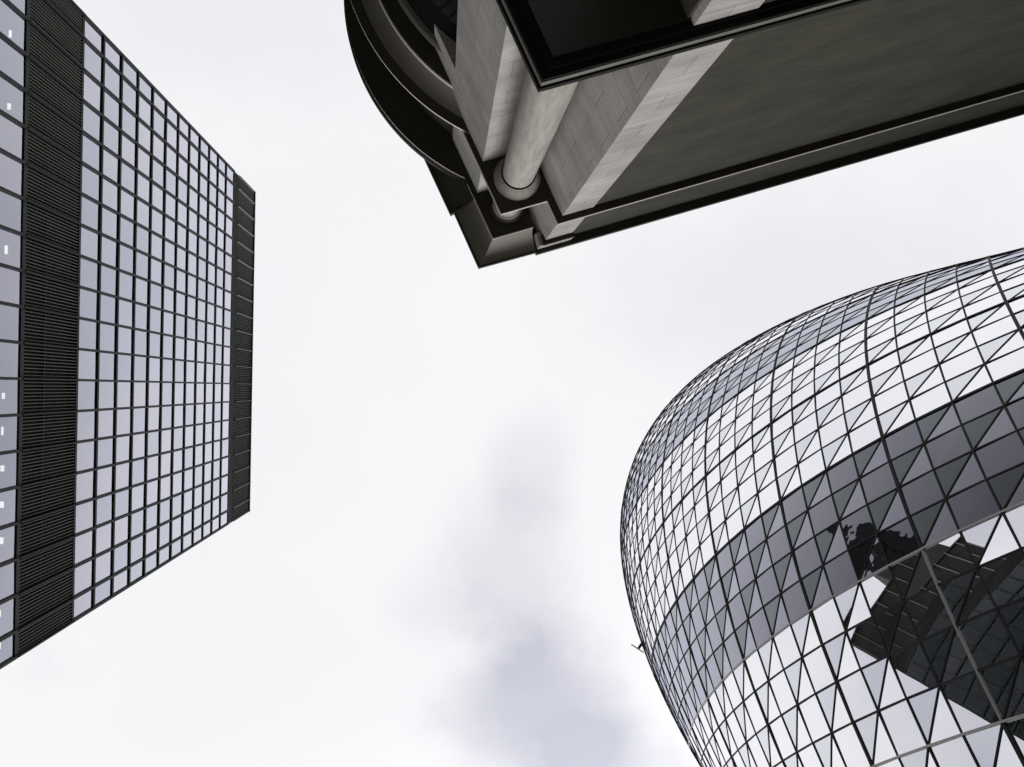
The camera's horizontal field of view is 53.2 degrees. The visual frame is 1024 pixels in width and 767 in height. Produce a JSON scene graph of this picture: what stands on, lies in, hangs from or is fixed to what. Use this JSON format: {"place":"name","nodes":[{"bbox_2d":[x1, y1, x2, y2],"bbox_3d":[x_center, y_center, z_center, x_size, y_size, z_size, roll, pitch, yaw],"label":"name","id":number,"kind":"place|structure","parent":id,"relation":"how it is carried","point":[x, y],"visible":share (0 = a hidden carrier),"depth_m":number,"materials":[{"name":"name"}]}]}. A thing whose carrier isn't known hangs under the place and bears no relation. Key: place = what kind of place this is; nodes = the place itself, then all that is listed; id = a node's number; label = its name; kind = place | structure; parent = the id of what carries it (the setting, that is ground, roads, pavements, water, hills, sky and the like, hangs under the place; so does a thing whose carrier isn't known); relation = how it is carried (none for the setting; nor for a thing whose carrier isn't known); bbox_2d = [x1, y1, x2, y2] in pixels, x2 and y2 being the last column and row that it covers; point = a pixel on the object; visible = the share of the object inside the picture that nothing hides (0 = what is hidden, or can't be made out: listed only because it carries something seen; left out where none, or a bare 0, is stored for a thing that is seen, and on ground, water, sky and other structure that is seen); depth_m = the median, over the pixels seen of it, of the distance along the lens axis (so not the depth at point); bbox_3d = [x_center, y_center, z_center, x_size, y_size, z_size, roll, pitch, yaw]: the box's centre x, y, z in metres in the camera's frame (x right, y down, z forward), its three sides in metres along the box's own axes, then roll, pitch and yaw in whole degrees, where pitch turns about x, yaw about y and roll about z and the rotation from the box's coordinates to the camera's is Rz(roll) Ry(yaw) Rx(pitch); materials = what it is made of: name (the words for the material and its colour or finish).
{"place":"outdoors","nodes":[
{"label":"outdoors","id":0,"kind":"place"},
{"bbox_2d":[0,0,1023,766],"label":"sky","id":1,"kind":"structure","parent":0,"point":[423,568],"materials":[{"name":"white"}]},
{"bbox_2d":[344,0,1023,268],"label":"corner building","id":2,"kind":"structure","parent":0,"point":[537,127],"depth_m":21.08,"materials":[{"name":"stone"}]},
{"label":"pavement","id":3,"kind":"structure","parent":0,"visible":0},
{"bbox_2d":[0,0,255,668],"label":"office tower","id":4,"kind":"structure","parent":3,"relation":"on","point":[127,222],"depth_m":64.86,"materials":[{"name":"grey"}]},
{"bbox_2d":[11,8,25,50],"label":"window","id":5,"kind":"structure","parent":4,"relation":"in","point":[19,22],"depth_m":51.28,"materials":[{"name":"grey glass"}]},
{"bbox_2d":[16,49,24,86],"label":"window","id":6,"kind":"structure","parent":4,"relation":"in","point":[20,57],"depth_m":51.63,"materials":[{"name":"grey glass"}]},
{"bbox_2d":[21,90,23,121],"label":"window","id":7,"kind":"structure","parent":4,"relation":"in","point":[22,92],"depth_m":51.94,"materials":[{"name":"grey glass"}]},
{"bbox_2d":[74,590,91,618],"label":"window","id":8,"kind":"structure","parent":4,"relation":"in","point":[83,603],"depth_m":61.76,"materials":[{"name":"grey glass"}]},
{"bbox_2d":[74,560,92,595],"bbox_3d":[-25.892,11.706,61.831,0.004,3.615,1.831,1,-90,-4],"label":"window","id":9,"kind":"structure","parent":4,"relation":"in","point":[83,573],"depth_m":61.87,"materials":[{"name":"grey glass"}]},
{"bbox_2d":[75,530,93,564],"bbox_3d":[-25.861,9.875,61.842,0.004,3.615,1.831,1,-90,-4],"label":"window","id":10,"kind":"structure","parent":4,"relation":"in","point":[83,543],"depth_m":61.84,"materials":[{"name":"grey glass"}]},
{"bbox_2d":[76,501,93,533],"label":"window","id":11,"kind":"structure","parent":4,"relation":"in","point":[84,512],"depth_m":61.85,"materials":[{"name":"grey glass"}]},
{"bbox_2d":[76,471,94,502],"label":"window","id":12,"kind":"structure","parent":4,"relation":"in","point":[85,481],"depth_m":61.91,"materials":[{"name":"grey glass"}]},
{"bbox_2d":[77,441,94,471],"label":"window","id":13,"kind":"structure","parent":4,"relation":"in","point":[85,451],"depth_m":61.88,"materials":[{"name":"grey glass"}]},
{"bbox_2d":[77,411,95,440],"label":"window","id":14,"kind":"structure","parent":4,"relation":"in","point":[86,420],"depth_m":61.93,"materials":[{"name":"grey glass"}]},
{"bbox_2d":[78,381,95,409],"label":"window","id":15,"kind":"structure","parent":4,"relation":"in","point":[86,389],"depth_m":61.87,"materials":[{"name":"grey glass"}]},
{"bbox_2d":[78,350,96,378],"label":"window","id":16,"kind":"structure","parent":4,"relation":"in","point":[87,359],"depth_m":61.94,"materials":[{"name":"grey glass"}]},
{"bbox_2d":[79,319,96,349],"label":"window","id":17,"kind":"structure","parent":4,"relation":"in","point":[87,329],"depth_m":61.88,"materials":[{"name":"grey glass"}]},
{"bbox_2d":[80,288,97,319],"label":"window","id":18,"kind":"structure","parent":4,"relation":"in","point":[88,299],"depth_m":61.96,"materials":[{"name":"grey glass"}]},
{"bbox_2d":[80,258,98,289],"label":"window","id":19,"kind":"structure","parent":4,"relation":"in","point":[89,269],"depth_m":61.99,"materials":[{"name":"grey glass"}]},
{"bbox_2d":[81,226,98,260],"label":"window","id":20,"kind":"structure","parent":4,"relation":"in","point":[89,239],"depth_m":61.96,"materials":[{"name":"grey glass"}]},
{"bbox_2d":[81,196,99,230],"bbox_3d":[-25.542,-10.266,61.965,0.004,3.615,1.831,1,-90,-4],"label":"window","id":21,"kind":"structure","parent":4,"relation":"in","point":[90,209],"depth_m":62.02,"materials":[{"name":"grey glass"}]},
{"bbox_2d":[82,165,99,200],"bbox_3d":[-25.507,-12.097,61.976,0.004,3.615,1.831,1,-90,-4],"label":"window","id":22,"kind":"structure","parent":4,"relation":"in","point":[90,179],"depth_m":61.96,"materials":[{"name":"grey glass"}]},
{"bbox_2d":[83,103,100,141],"bbox_3d":[-25.453,-15.759,61.998,0.007,3.615,1.831,1,-90,-4],"label":"window","id":23,"kind":"structure","parent":4,"relation":"in","point":[91,120],"depth_m":61.99,"materials":[{"name":"grey glass"}]},
{"bbox_2d":[83,134,100,170],"bbox_3d":[-25.480,-13.928,61.987,0.001,3.615,1.831,1,-90,-4],"label":"window","id":24,"kind":"structure","parent":4,"relation":"in","point":[91,150],"depth_m":62.03,"materials":[{"name":"grey glass"}]},
{"bbox_2d":[84,42,101,82],"bbox_3d":[-25.389,-19.420,62.021,0.001,3.615,1.831,1,-90,-4],"label":"window","id":25,"kind":"structure","parent":4,"relation":"in","point":[92,60],"depth_m":62.08,"materials":[{"name":"grey glass"}]},
{"bbox_2d":[84,72,101,111],"bbox_3d":[-25.427,-17.590,62.009,0.008,3.615,1.831,1,-90,-4],"label":"window","id":26,"kind":"structure","parent":4,"relation":"in","point":[92,90],"depth_m":62.05,"materials":[{"name":"grey glass"}]},
{"bbox_2d":[85,19,102,52],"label":"window","id":27,"kind":"structure","parent":4,"relation":"in","point":[91,33],"depth_m":62.05,"materials":[{"name":"grey glass"}]},
{"bbox_2d":[95,579,110,604],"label":"window","id":28,"kind":"structure","parent":4,"relation":"in","point":[102,592],"depth_m":65.39,"materials":[{"name":"grey glass"}]},
{"bbox_2d":[96,551,111,583],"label":"window","id":29,"kind":"structure","parent":4,"relation":"in","point":[104,562],"depth_m":65.52,"materials":[{"name":"grey glass"}]},
{"bbox_2d":[96,523,111,554],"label":"window","id":30,"kind":"structure","parent":4,"relation":"in","point":[104,533],"depth_m":65.42,"materials":[{"name":"grey glass"}]},
{"bbox_2d":[97,494,112,524],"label":"window","id":31,"kind":"structure","parent":4,"relation":"in","point":[105,504],"depth_m":65.52,"materials":[{"name":"grey glass"}]},
{"bbox_2d":[97,466,112,495],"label":"window","id":32,"kind":"structure","parent":4,"relation":"in","point":[105,476],"depth_m":65.57,"materials":[{"name":"grey glass"}]},
{"bbox_2d":[98,438,113,466],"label":"window","id":33,"kind":"structure","parent":4,"relation":"in","point":[105,447],"depth_m":65.53,"materials":[{"name":"grey glass"}]},
{"bbox_2d":[98,410,113,437],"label":"window","id":34,"kind":"structure","parent":4,"relation":"in","point":[105,426],"depth_m":65.60,"materials":[{"name":"grey glass"}]},
{"bbox_2d":[99,382,114,408],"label":"window","id":35,"kind":"structure","parent":4,"relation":"in","point":[106,389],"depth_m":65.55,"materials":[{"name":"grey glass"}]},
{"bbox_2d":[99,353,114,379],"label":"window","id":36,"kind":"structure","parent":4,"relation":"in","point":[107,361],"depth_m":65.61,"materials":[{"name":"grey glass"}]},
{"bbox_2d":[100,294,115,323],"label":"window","id":37,"kind":"structure","parent":4,"relation":"in","point":[108,304],"depth_m":65.63,"materials":[{"name":"grey glass"}]},
{"bbox_2d":[100,323,115,351],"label":"window","id":38,"kind":"structure","parent":4,"relation":"in","point":[107,332],"depth_m":65.57,"materials":[{"name":"grey glass"}]},
{"bbox_2d":[101,265,116,295],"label":"window","id":39,"kind":"structure","parent":4,"relation":"in","point":[108,275],"depth_m":65.58,"materials":[{"name":"grey glass"}]},
{"bbox_2d":[102,236,116,266],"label":"window","id":40,"kind":"structure","parent":4,"relation":"in","point":[109,247],"depth_m":65.65,"materials":[{"name":"grey glass"}]},
{"bbox_2d":[102,207,117,239],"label":"window","id":41,"kind":"structure","parent":4,"relation":"in","point":[109,218],"depth_m":65.60,"materials":[{"name":"grey glass"}]},
{"bbox_2d":[103,178,118,210],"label":"window","id":42,"kind":"structure","parent":4,"relation":"in","point":[110,190],"depth_m":65.65,"materials":[{"name":"grey glass"}]},
{"bbox_2d":[103,149,118,182],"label":"window","id":43,"kind":"structure","parent":4,"relation":"in","point":[110,162],"depth_m":65.66,"materials":[{"name":"grey glass"}]},
{"bbox_2d":[104,119,119,154],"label":"window","id":44,"kind":"structure","parent":4,"relation":"in","point":[111,134],"depth_m":65.66,"materials":[{"name":"grey glass"}]},
{"bbox_2d":[104,91,119,126],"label":"window","id":45,"kind":"structure","parent":4,"relation":"in","point":[111,105],"depth_m":65.74,"materials":[{"name":"grey glass"}]},
{"bbox_2d":[105,61,120,98],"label":"window","id":46,"kind":"structure","parent":4,"relation":"in","point":[112,78],"depth_m":65.68,"materials":[{"name":"grey glass"}]},
{"bbox_2d":[105,40,120,70],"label":"window","id":47,"kind":"structure","parent":4,"relation":"in","point":[111,54],"depth_m":65.63,"materials":[{"name":"grey glass"}]},
{"bbox_2d":[114,569,127,593],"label":"window","id":48,"kind":"structure","parent":4,"relation":"in","point":[121,580],"depth_m":69.03,"materials":[{"name":"grey glass"}]},
{"bbox_2d":[114,542,128,573],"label":"window","id":49,"kind":"structure","parent":4,"relation":"in","point":[121,554],"depth_m":69.15,"materials":[{"name":"grey glass"}]},
{"bbox_2d":[115,516,128,545],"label":"window","id":50,"kind":"structure","parent":4,"relation":"in","point":[122,525],"depth_m":69.10,"materials":[{"name":"grey glass"}]},
{"bbox_2d":[115,489,129,517],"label":"window","id":51,"kind":"structure","parent":4,"relation":"in","point":[122,501],"depth_m":69.16,"materials":[{"name":"grey glass"}]},
{"bbox_2d":[116,462,129,489],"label":"window","id":52,"kind":"structure","parent":4,"relation":"in","point":[123,470],"depth_m":69.13,"materials":[{"name":"grey glass"}]},
{"bbox_2d":[116,436,130,462],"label":"window","id":53,"kind":"structure","parent":4,"relation":"in","point":[123,443],"depth_m":69.18,"materials":[{"name":"grey glass"}]},
{"bbox_2d":[117,409,130,434],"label":"window","id":54,"kind":"structure","parent":4,"relation":"in","point":[123,416],"depth_m":69.12,"materials":[{"name":"grey glass"}]},
{"bbox_2d":[117,382,131,407],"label":"window","id":55,"kind":"structure","parent":4,"relation":"in","point":[124,388],"depth_m":69.22,"materials":[{"name":"grey glass"}]},
{"bbox_2d":[118,354,131,379],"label":"window","id":56,"kind":"structure","parent":4,"relation":"in","point":[124,361],"depth_m":69.17,"materials":[{"name":"grey glass"}]},
{"bbox_2d":[118,327,132,353],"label":"window","id":57,"kind":"structure","parent":4,"relation":"in","point":[125,334],"depth_m":69.24,"materials":[{"name":"grey glass"}]},
{"bbox_2d":[119,299,132,326],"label":"window","id":58,"kind":"structure","parent":4,"relation":"in","point":[125,307],"depth_m":69.17,"materials":[{"name":"grey glass"}]},
{"bbox_2d":[119,272,133,299],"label":"window","id":59,"kind":"structure","parent":4,"relation":"in","point":[126,281],"depth_m":69.24,"materials":[{"name":"grey glass"}]},
{"bbox_2d":[120,244,133,273],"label":"window","id":60,"kind":"structure","parent":4,"relation":"in","point":[126,254],"depth_m":69.19,"materials":[{"name":"grey glass"}]},
{"bbox_2d":[120,217,134,246],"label":"window","id":61,"kind":"structure","parent":4,"relation":"in","point":[127,227],"depth_m":69.27,"materials":[{"name":"grey glass"}]},
{"bbox_2d":[121,189,134,219],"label":"window","id":62,"kind":"structure","parent":4,"relation":"in","point":[127,200],"depth_m":69.22,"materials":[{"name":"grey glass"}]},
{"bbox_2d":[121,162,135,193],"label":"window","id":63,"kind":"structure","parent":4,"relation":"in","point":[128,176],"depth_m":69.30,"materials":[{"name":"grey glass"}]},
{"bbox_2d":[122,134,135,166],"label":"window","id":64,"kind":"structure","parent":4,"relation":"in","point":[128,147],"depth_m":69.25,"materials":[{"name":"grey glass"}]},
{"bbox_2d":[122,107,136,139],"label":"window","id":65,"kind":"structure","parent":4,"relation":"in","point":[129,121],"depth_m":69.32,"materials":[{"name":"grey glass"}]},
{"bbox_2d":[123,79,136,113],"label":"window","id":66,"kind":"structure","parent":4,"relation":"in","point":[129,93],"depth_m":69.29,"materials":[{"name":"grey glass"}]},
{"bbox_2d":[123,59,136,86],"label":"window","id":67,"kind":"structure","parent":4,"relation":"in","point":[128,70],"depth_m":69.35,"materials":[{"name":"grey glass"}]},
{"bbox_2d":[131,535,143,563],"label":"window","id":68,"kind":"structure","parent":4,"relation":"in","point":[137,545],"depth_m":72.77,"materials":[{"name":"grey glass"}]},
{"bbox_2d":[131,510,143,537],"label":"window","id":69,"kind":"structure","parent":4,"relation":"in","point":[137,518],"depth_m":72.70,"materials":[{"name":"grey glass"}]},
{"bbox_2d":[132,459,144,484],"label":"window","id":70,"kind":"structure","parent":4,"relation":"in","point":[138,476],"depth_m":72.72,"materials":[{"name":"grey glass"}]},
{"bbox_2d":[132,484,144,510],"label":"window","id":71,"kind":"structure","parent":4,"relation":"in","point":[138,493],"depth_m":72.81,"materials":[{"name":"grey glass"}]},
{"bbox_2d":[133,433,145,458],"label":"window","id":72,"kind":"structure","parent":4,"relation":"in","point":[139,441],"depth_m":72.83,"materials":[{"name":"grey glass"}]},
{"bbox_2d":[133,408,145,432],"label":"window","id":73,"kind":"structure","parent":4,"relation":"in","point":[139,422],"depth_m":72.77,"materials":[{"name":"grey glass"}]},
{"bbox_2d":[134,356,146,380],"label":"window","id":74,"kind":"structure","parent":4,"relation":"in","point":[140,368],"depth_m":72.81,"materials":[{"name":"grey glass"}]},
{"bbox_2d":[134,382,146,406],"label":"window","id":75,"kind":"structure","parent":4,"relation":"in","point":[140,389],"depth_m":72.84,"materials":[{"name":"grey glass"}]},
{"bbox_2d":[135,330,147,354],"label":"window","id":76,"kind":"structure","parent":4,"relation":"in","point":[141,338],"depth_m":72.90,"materials":[{"name":"grey glass"}]},
{"bbox_2d":[135,304,147,329],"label":"window","id":77,"kind":"structure","parent":4,"relation":"in","point":[141,313],"depth_m":72.82,"materials":[{"name":"grey glass"}]},
{"bbox_2d":[136,252,148,278],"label":"window","id":78,"kind":"structure","parent":4,"relation":"in","point":[142,261],"depth_m":72.86,"materials":[{"name":"grey glass"}]},
{"bbox_2d":[136,278,148,303],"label":"window","id":79,"kind":"structure","parent":4,"relation":"in","point":[141,285],"depth_m":72.77,"materials":[{"name":"grey glass"}]},
{"bbox_2d":[137,225,149,253],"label":"window","id":80,"kind":"structure","parent":4,"relation":"in","point":[143,235],"depth_m":72.95,"materials":[{"name":"grey glass"}]},
{"bbox_2d":[137,199,149,228],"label":"window","id":81,"kind":"structure","parent":4,"relation":"in","point":[143,210],"depth_m":72.88,"materials":[{"name":"grey glass"}]},
{"bbox_2d":[138,173,149,202],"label":"window","id":82,"kind":"structure","parent":4,"relation":"in","point":[143,183],"depth_m":72.82,"materials":[{"name":"grey glass"}]},
{"bbox_2d":[138,147,150,176],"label":"window","id":83,"kind":"structure","parent":4,"relation":"in","point":[144,159],"depth_m":72.91,"materials":[{"name":"grey glass"}]},
{"bbox_2d":[139,121,150,151],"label":"window","id":84,"kind":"structure","parent":4,"relation":"in","point":[144,133],"depth_m":72.86,"materials":[{"name":"grey glass"}]},
{"bbox_2d":[139,94,151,126],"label":"window","id":85,"kind":"structure","parent":4,"relation":"in","point":[145,109],"depth_m":72.95,"materials":[{"name":"grey glass"}]},
{"bbox_2d":[146,528,157,555],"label":"window","id":86,"kind":"structure","parent":4,"relation":"in","point":[151,537],"depth_m":76.30,"materials":[{"name":"grey glass"}]},
{"bbox_2d":[147,456,158,480],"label":"window","id":87,"kind":"structure","parent":4,"relation":"in","point":[153,462],"depth_m":76.45,"materials":[{"name":"grey glass"}]},
{"bbox_2d":[148,431,159,455],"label":"window","id":88,"kind":"structure","parent":4,"relation":"in","point":[153,438],"depth_m":76.37,"materials":[{"name":"grey glass"}]},
{"bbox_2d":[149,383,160,405],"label":"window","id":89,"kind":"structure","parent":4,"relation":"in","point":[154,388],"depth_m":76.41,"materials":[{"name":"grey glass"}]},
{"bbox_2d":[150,308,161,332],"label":"window","id":90,"kind":"structure","parent":4,"relation":"in","point":[155,315],"depth_m":76.39,"materials":[{"name":"grey glass"}]},
{"bbox_2d":[620,247,1023,766],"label":"curved glass tower","id":91,"kind":"structure","parent":3,"relation":"on","point":[822,535],"depth_m":52.80,"materials":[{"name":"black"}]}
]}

